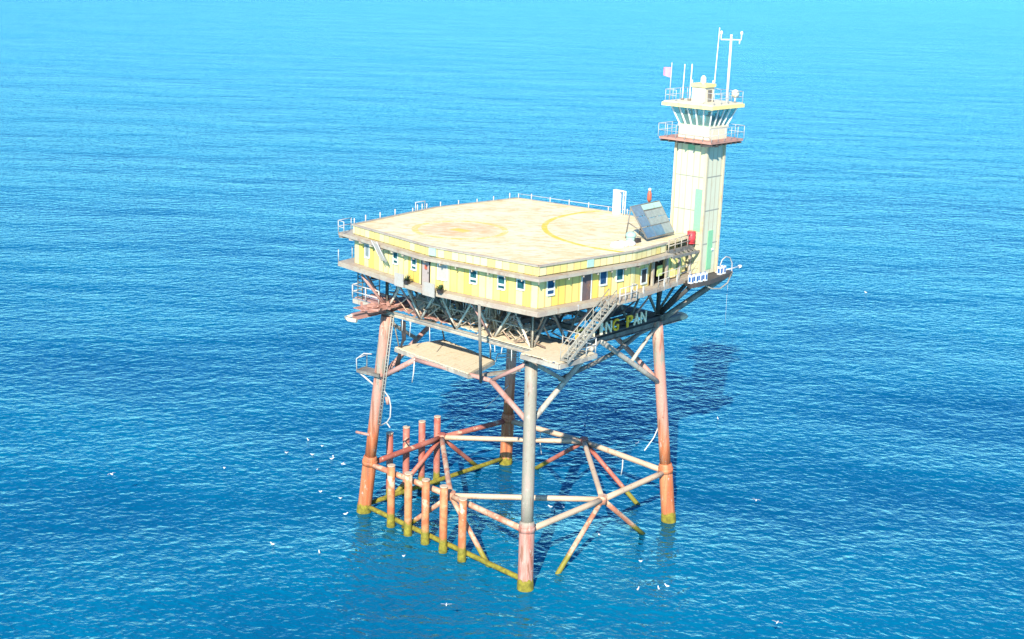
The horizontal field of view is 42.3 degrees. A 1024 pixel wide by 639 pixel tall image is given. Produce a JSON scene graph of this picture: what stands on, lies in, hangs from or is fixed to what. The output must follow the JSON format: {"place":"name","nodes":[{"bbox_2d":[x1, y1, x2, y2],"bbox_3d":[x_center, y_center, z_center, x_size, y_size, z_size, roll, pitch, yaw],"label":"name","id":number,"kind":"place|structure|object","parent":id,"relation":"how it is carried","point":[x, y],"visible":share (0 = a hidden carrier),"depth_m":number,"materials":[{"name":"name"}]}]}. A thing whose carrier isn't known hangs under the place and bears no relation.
{"place":"outdoors","nodes":[
{"label":"outdoors","id":0,"kind":"place"},
{"bbox_2d":[0,0,1023,638],"bbox_3d":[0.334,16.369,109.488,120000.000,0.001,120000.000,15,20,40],"label":"sea","id":1,"kind":"structure","parent":0,"point":[186,186],"depth_m":166.27,"materials":[{"name":"liquid"}]},
{"bbox_2d":[386,431,392,500],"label":"fender pile","id":2,"kind":"object","parent":1,"relation":"in","point":[389,442],"visible":0.36,"depth_m":110.64,"materials":[{"name":"metal"}]},
{"bbox_2d":[387,464,394,527],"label":"fender pile","id":3,"kind":"object","parent":1,"relation":"in","point":[390,495],"visible":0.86,"depth_m":106.00,"materials":[{"name":"orange metal"}]},
{"bbox_2d":[402,425,409,495],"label":"fender pile","id":4,"kind":"object","parent":1,"relation":"in","point":[406,439],"visible":0.45,"depth_m":112.13,"materials":[{"name":"metal"}]},
{"bbox_2d":[404,471,412,536],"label":"fender pile","id":5,"kind":"object","parent":1,"relation":"in","point":[408,506],"visible":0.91,"depth_m":104.51,"materials":[{"name":"orange metal"}]},
{"bbox_2d":[418,420,425,489],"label":"fender pile","id":6,"kind":"object","parent":1,"relation":"in","point":[421,469],"visible":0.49,"depth_m":113.68,"materials":[{"name":"metal"}]},
{"bbox_2d":[421,478,429,544],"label":"fender pile","id":7,"kind":"object","parent":1,"relation":"in","point":[425,511],"visible":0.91,"depth_m":103.03,"materials":[{"name":"orange metal"}]},
{"bbox_2d":[433,415,440,483],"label":"fender pile","id":8,"kind":"object","parent":1,"relation":"in","point":[436,455],"visible":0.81,"depth_m":115.20,"materials":[{"name":"metal"}]},
{"bbox_2d":[438,484,447,553],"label":"fender pile","id":9,"kind":"object","parent":1,"relation":"in","point":[443,518],"visible":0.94,"depth_m":101.62,"materials":[{"name":"orange metal"}]},
{"bbox_2d":[457,497,466,561],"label":"fender pile","id":10,"kind":"object","parent":1,"relation":"in","point":[462,526],"visible":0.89,"depth_m":100.31,"materials":[{"name":"orange metal"}]},
{"bbox_2d":[356,300,675,591],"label":"steel jacket","id":11,"kind":"object","parent":1,"relation":"in","point":[526,527],"visible":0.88,"depth_m":105.73,"materials":[{"name":"paint"}]},
{"bbox_2d":[355,431,369,435],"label":"outfall stub","id":12,"kind":"object","parent":11,"relation":"attached to","point":[362,433],"visible":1,"depth_m":107.35,"materials":[{"name":"metal"}]},
{"bbox_2d":[356,353,379,384],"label":"leg platform","id":13,"kind":"structure","parent":11,"relation":"attached to","point":[366,370],"depth_m":106.11,"materials":[{"name":"grey metal"}]},
{"bbox_2d":[377,317,393,425],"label":"ladder","id":14,"kind":"object","parent":11,"relation":"attached to","point":[389,333],"visible":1,"depth_m":105.02,"materials":[{"name":"metal"}]},
{"bbox_2d":[381,391,391,427],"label":"broken cage","id":15,"kind":"object","parent":14,"relation":"attached to","point":[387,399],"visible":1,"depth_m":105.35,"materials":[{"name":"paint"}]},
{"bbox_2d":[344,272,682,368],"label":"deck truss","id":16,"kind":"object","parent":11,"relation":"on","point":[544,349],"visible":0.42,"depth_m":100.12,"materials":[{"name":"metal"}]},
{"bbox_2d":[360,297,411,311],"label":"scrap pile","id":17,"kind":"object","parent":16,"relation":"on","point":[373,305],"visible":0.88,"depth_m":103.16,"materials":[{"name":"metal"}]},
{"bbox_2d":[437,297,449,312],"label":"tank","id":18,"kind":"object","parent":16,"relation":"on","point":[448,301],"visible":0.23,"depth_m":102.96,"materials":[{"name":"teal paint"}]},
{"bbox_2d":[392,304,520,382],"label":"landing platform","id":19,"kind":"structure","parent":16,"relation":"hanging from","point":[449,356],"depth_m":102.23,"materials":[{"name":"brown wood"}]},
{"bbox_2d":[395,320,405,371],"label":"cable bundle","id":20,"kind":"object","parent":19,"relation":"hanging from","point":[398,359],"visible":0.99,"depth_m":104.16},
{"bbox_2d":[462,307,483,322],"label":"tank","id":21,"kind":"object","parent":16,"relation":"on","point":[474,312],"visible":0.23,"depth_m":100.40,"materials":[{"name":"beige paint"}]},
{"bbox_2d":[411,293,537,337],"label":"timber scrap","id":22,"kind":"object","parent":16,"relation":"on","point":[468,316],"visible":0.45,"depth_m":100.13,"materials":[{"name":"brown wood"}]},
{"bbox_2d":[481,307,495,330],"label":"tank","id":23,"kind":"object","parent":16,"relation":"on","point":[488,312],"visible":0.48,"depth_m":98.46,"materials":[{"name":"grey metal"}]},
{"bbox_2d":[338,193,699,317],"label":"deck house","id":24,"kind":"structure","parent":16,"relation":"on","point":[531,257],"depth_m":97.67,"materials":[{"name":"paint"}]},
{"bbox_2d":[364,244,369,258],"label":"window","id":25,"kind":"structure","parent":24,"relation":"in","point":[366,247],"depth_m":101.77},
{"bbox_2d":[371,240,386,262],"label":"eaves ladder","id":26,"kind":"object","parent":24,"relation":"attached to","point":[378,249],"visible":1,"depth_m":98.98,"materials":[{"name":"metal"}]},
{"bbox_2d":[392,253,397,264],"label":"window","id":27,"kind":"structure","parent":24,"relation":"in","point":[395,255],"depth_m":99.03,"materials":[{"name":"white glass"}]},
{"bbox_2d":[404,275,411,283],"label":"potted plant","id":28,"kind":"object","parent":24,"relation":"on","point":[407,280],"visible":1,"depth_m":97.00,"materials":[{"name":"green plant"}]},
{"bbox_2d":[411,257,416,270],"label":"window","id":29,"kind":"structure","parent":24,"relation":"in","point":[413,262],"depth_m":97.38,"materials":[{"name":"white glass"}]},
{"bbox_2d":[421,260,430,284],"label":"door","id":30,"kind":"structure","parent":24,"relation":"in","point":[425,267],"depth_m":96.43,"materials":[{"name":"grey metal"}]},
{"bbox_2d":[435,284,443,293],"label":"potted plant","id":31,"kind":"object","parent":24,"relation":"on","point":[440,289],"visible":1,"depth_m":94.59,"materials":[{"name":"green plant"}]},
{"bbox_2d":[437,263,447,280],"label":"sign","id":32,"kind":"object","parent":24,"relation":"in","point":[442,271],"depth_m":95.35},
{"bbox_2d":[469,269,477,284],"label":"window","id":33,"kind":"structure","parent":24,"relation":"in","point":[473,276],"depth_m":93.78,"materials":[{"name":"white glass"}]},
{"bbox_2d":[497,275,505,290],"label":"window","id":34,"kind":"structure","parent":24,"relation":"in","point":[501,281],"depth_m":92.44,"materials":[{"name":"white glass"}]},
{"bbox_2d":[516,278,525,290],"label":"window","id":35,"kind":"structure","parent":24,"relation":"in","point":[520,285],"depth_m":91.50,"materials":[{"name":"white glass"}]},
{"bbox_2d":[546,281,554,295],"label":"window","id":36,"kind":"structure","parent":24,"relation":"in","point":[550,288],"depth_m":91.45,"materials":[{"name":"blue glass"}]},
{"bbox_2d":[580,274,591,300],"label":"door","id":37,"kind":"structure","parent":24,"relation":"in","point":[586,281],"depth_m":93.69,"materials":[{"name":"brown metal"}]},
{"bbox_2d":[599,271,607,285],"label":"window","id":38,"kind":"structure","parent":24,"relation":"in","point":[603,276],"depth_m":94.63,"materials":[{"name":"blue glass"}]},
{"bbox_2d":[612,189,625,215],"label":"cabinet","id":39,"kind":"object","parent":24,"relation":"on","point":[616,208],"visible":1,"depth_m":110.09,"materials":[{"name":"white metal"}]},
{"bbox_2d":[615,269,623,281],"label":"window","id":40,"kind":"structure","parent":24,"relation":"in","point":[619,272],"depth_m":95.66,"materials":[{"name":"blue glass"}]},
{"bbox_2d":[610,240,635,247],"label":"tarp bundle","id":41,"kind":"object","parent":24,"relation":"on","point":[620,244],"visible":1,"depth_m":97.27,"materials":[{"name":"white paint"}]},
{"bbox_2d":[625,231,640,242],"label":"vent hood","id":42,"kind":"object","parent":24,"relation":"on","point":[630,235],"visible":0.94,"depth_m":99.08,"materials":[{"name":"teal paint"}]},
{"bbox_2d":[640,267,647,284],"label":"window","id":43,"kind":"structure","parent":24,"relation":"in","point":[643,280],"depth_m":97.88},
{"bbox_2d":[625,200,673,238],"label":"solar array","id":44,"kind":"object","parent":24,"relation":"on","point":[658,224],"visible":0.99,"depth_m":100.92,"materials":[{"name":"blue glass"}]},
{"bbox_2d":[654,253,662,275],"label":"door","id":45,"kind":"structure","parent":24,"relation":"in","point":[660,262],"depth_m":101.97,"materials":[{"name":"grey metal"}]},
{"bbox_2d":[686,230,695,243],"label":"drum","id":46,"kind":"object","parent":24,"relation":"on","point":[691,237],"visible":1,"depth_m":102.22,"materials":[{"name":"red paint"}]},
{"bbox_2d":[522,315,549,327],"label":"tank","id":47,"kind":"object","parent":16,"relation":"on","point":[537,322],"visible":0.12,"depth_m":99.24,"materials":[{"name":"metal"}]},
{"bbox_2d":[560,283,637,363],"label":"staircase","id":48,"kind":"structure","parent":16,"relation":"on","point":[619,302],"depth_m":92.93,"materials":[{"name":"metal"}]},
{"bbox_2d":[572,310,646,342],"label":"letter sign","id":49,"kind":"object","parent":16,"relation":"attached to","point":[611,326],"visible":0.7,"depth_m":100.37,"materials":[{"name":"metal"}]},
{"bbox_2d":[674,312,687,319],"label":"mooring float","id":50,"kind":"object","parent":16,"relation":"hanging from","point":[684,316],"visible":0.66,"depth_m":108.69,"materials":[{"name":"blue plastic"}]},
{"bbox_2d":[644,428,657,450],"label":"rope","id":51,"kind":"object","parent":11,"relation":"hanging from","point":[651,440],"visible":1,"depth_m":107.86,"materials":[{"name":"white fabric"}]},
{"bbox_2d":[656,87,744,320],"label":"light tower","id":52,"kind":"structure","parent":11,"relation":"on","point":[698,172],"depth_m":102.31,"materials":[{"name":"white metal"}]},
{"bbox_2d":[663,62,672,99],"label":"flag","id":53,"kind":"object","parent":52,"relation":"attached to","point":[667,72],"visible":1,"depth_m":101.41,"materials":[{"name":"fabric"}]},
{"bbox_2d":[681,65,684,99],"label":"whip antenna","id":54,"kind":"object","parent":52,"relation":"on","point":[682,98],"visible":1,"depth_m":101.86,"materials":[{"name":"white paint"}]},
{"bbox_2d":[687,64,692,100],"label":"whip antenna","id":55,"kind":"object","parent":52,"relation":"on","point":[689,99],"visible":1,"depth_m":101.58,"materials":[{"name":"white paint"}]},
{"bbox_2d":[688,274,693,283],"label":"water can","id":56,"kind":"object","parent":52,"relation":"on","point":[690,278],"visible":1,"depth_m":100.55,"materials":[{"name":"white paint"}]},
{"bbox_2d":[693,273,698,282],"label":"water can","id":57,"kind":"object","parent":52,"relation":"on","point":[696,275],"visible":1,"depth_m":100.90,"materials":[{"name":"white paint"}]},
{"bbox_2d":[698,272,702,281],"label":"water can","id":58,"kind":"object","parent":52,"relation":"on","point":[700,277],"visible":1,"depth_m":101.27,"materials":[{"name":"white paint"}]},
{"bbox_2d":[702,271,707,280],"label":"water can","id":59,"kind":"object","parent":52,"relation":"on","point":[705,275],"visible":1,"depth_m":101.64,"materials":[{"name":"white paint"}]},
{"bbox_2d":[706,230,713,269],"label":"door","id":60,"kind":"structure","parent":52,"relation":"in","point":[710,233],"depth_m":103.58,"materials":[{"name":"green paint"}]},
{"bbox_2d":[713,27,719,101],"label":"whip antenna","id":61,"kind":"object","parent":52,"relation":"on","point":[716,63],"visible":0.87,"depth_m":100.57,"materials":[{"name":"white paint"}]},
{"bbox_2d":[717,266,722,274],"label":"water can","id":62,"kind":"object","parent":52,"relation":"on","point":[719,270],"visible":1,"depth_m":103.86,"materials":[{"name":"white paint"}]},
{"bbox_2d":[721,264,725,273],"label":"water can","id":63,"kind":"object","parent":52,"relation":"on","point":[724,269],"visible":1,"depth_m":104.27,"materials":[{"name":"white paint"}]},
{"bbox_2d":[720,31,742,102],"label":"weather mast","id":64,"kind":"object","parent":52,"relation":"on","point":[729,65],"visible":1,"depth_m":99.77,"materials":[{"name":"white metal"}]},
{"bbox_2d":[731,90,738,102],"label":"radome","id":65,"kind":"object","parent":52,"relation":"on","point":[735,94],"visible":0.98,"depth_m":100.87,"materials":[{"name":"beige paint"}]},
{"bbox_2d":[647,188,651,226],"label":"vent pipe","id":66,"kind":"object","parent":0,"point":[649,196],"visible":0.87,"depth_m":103.60,"materials":[{"name":"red metal"}]},
{"bbox_2d":[690,75,715,102],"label":"beacon house","id":67,"kind":"structure","parent":0,"point":[699,89],"depth_m":100.61,"materials":[{"name":"beige paint"}]},
{"bbox_2d":[707,90,711,101],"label":"box door","id":68,"kind":"structure","parent":67,"relation":"in","point":[709,97],"depth_m":100.66,"materials":[{"name":"grey metal"}]},
{"bbox_2d":[716,256,741,272],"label":"davit","id":69,"kind":"object","parent":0,"point":[738,266],"visible":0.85,"depth_m":106.09,"materials":[{"name":"paint"}]}
]}

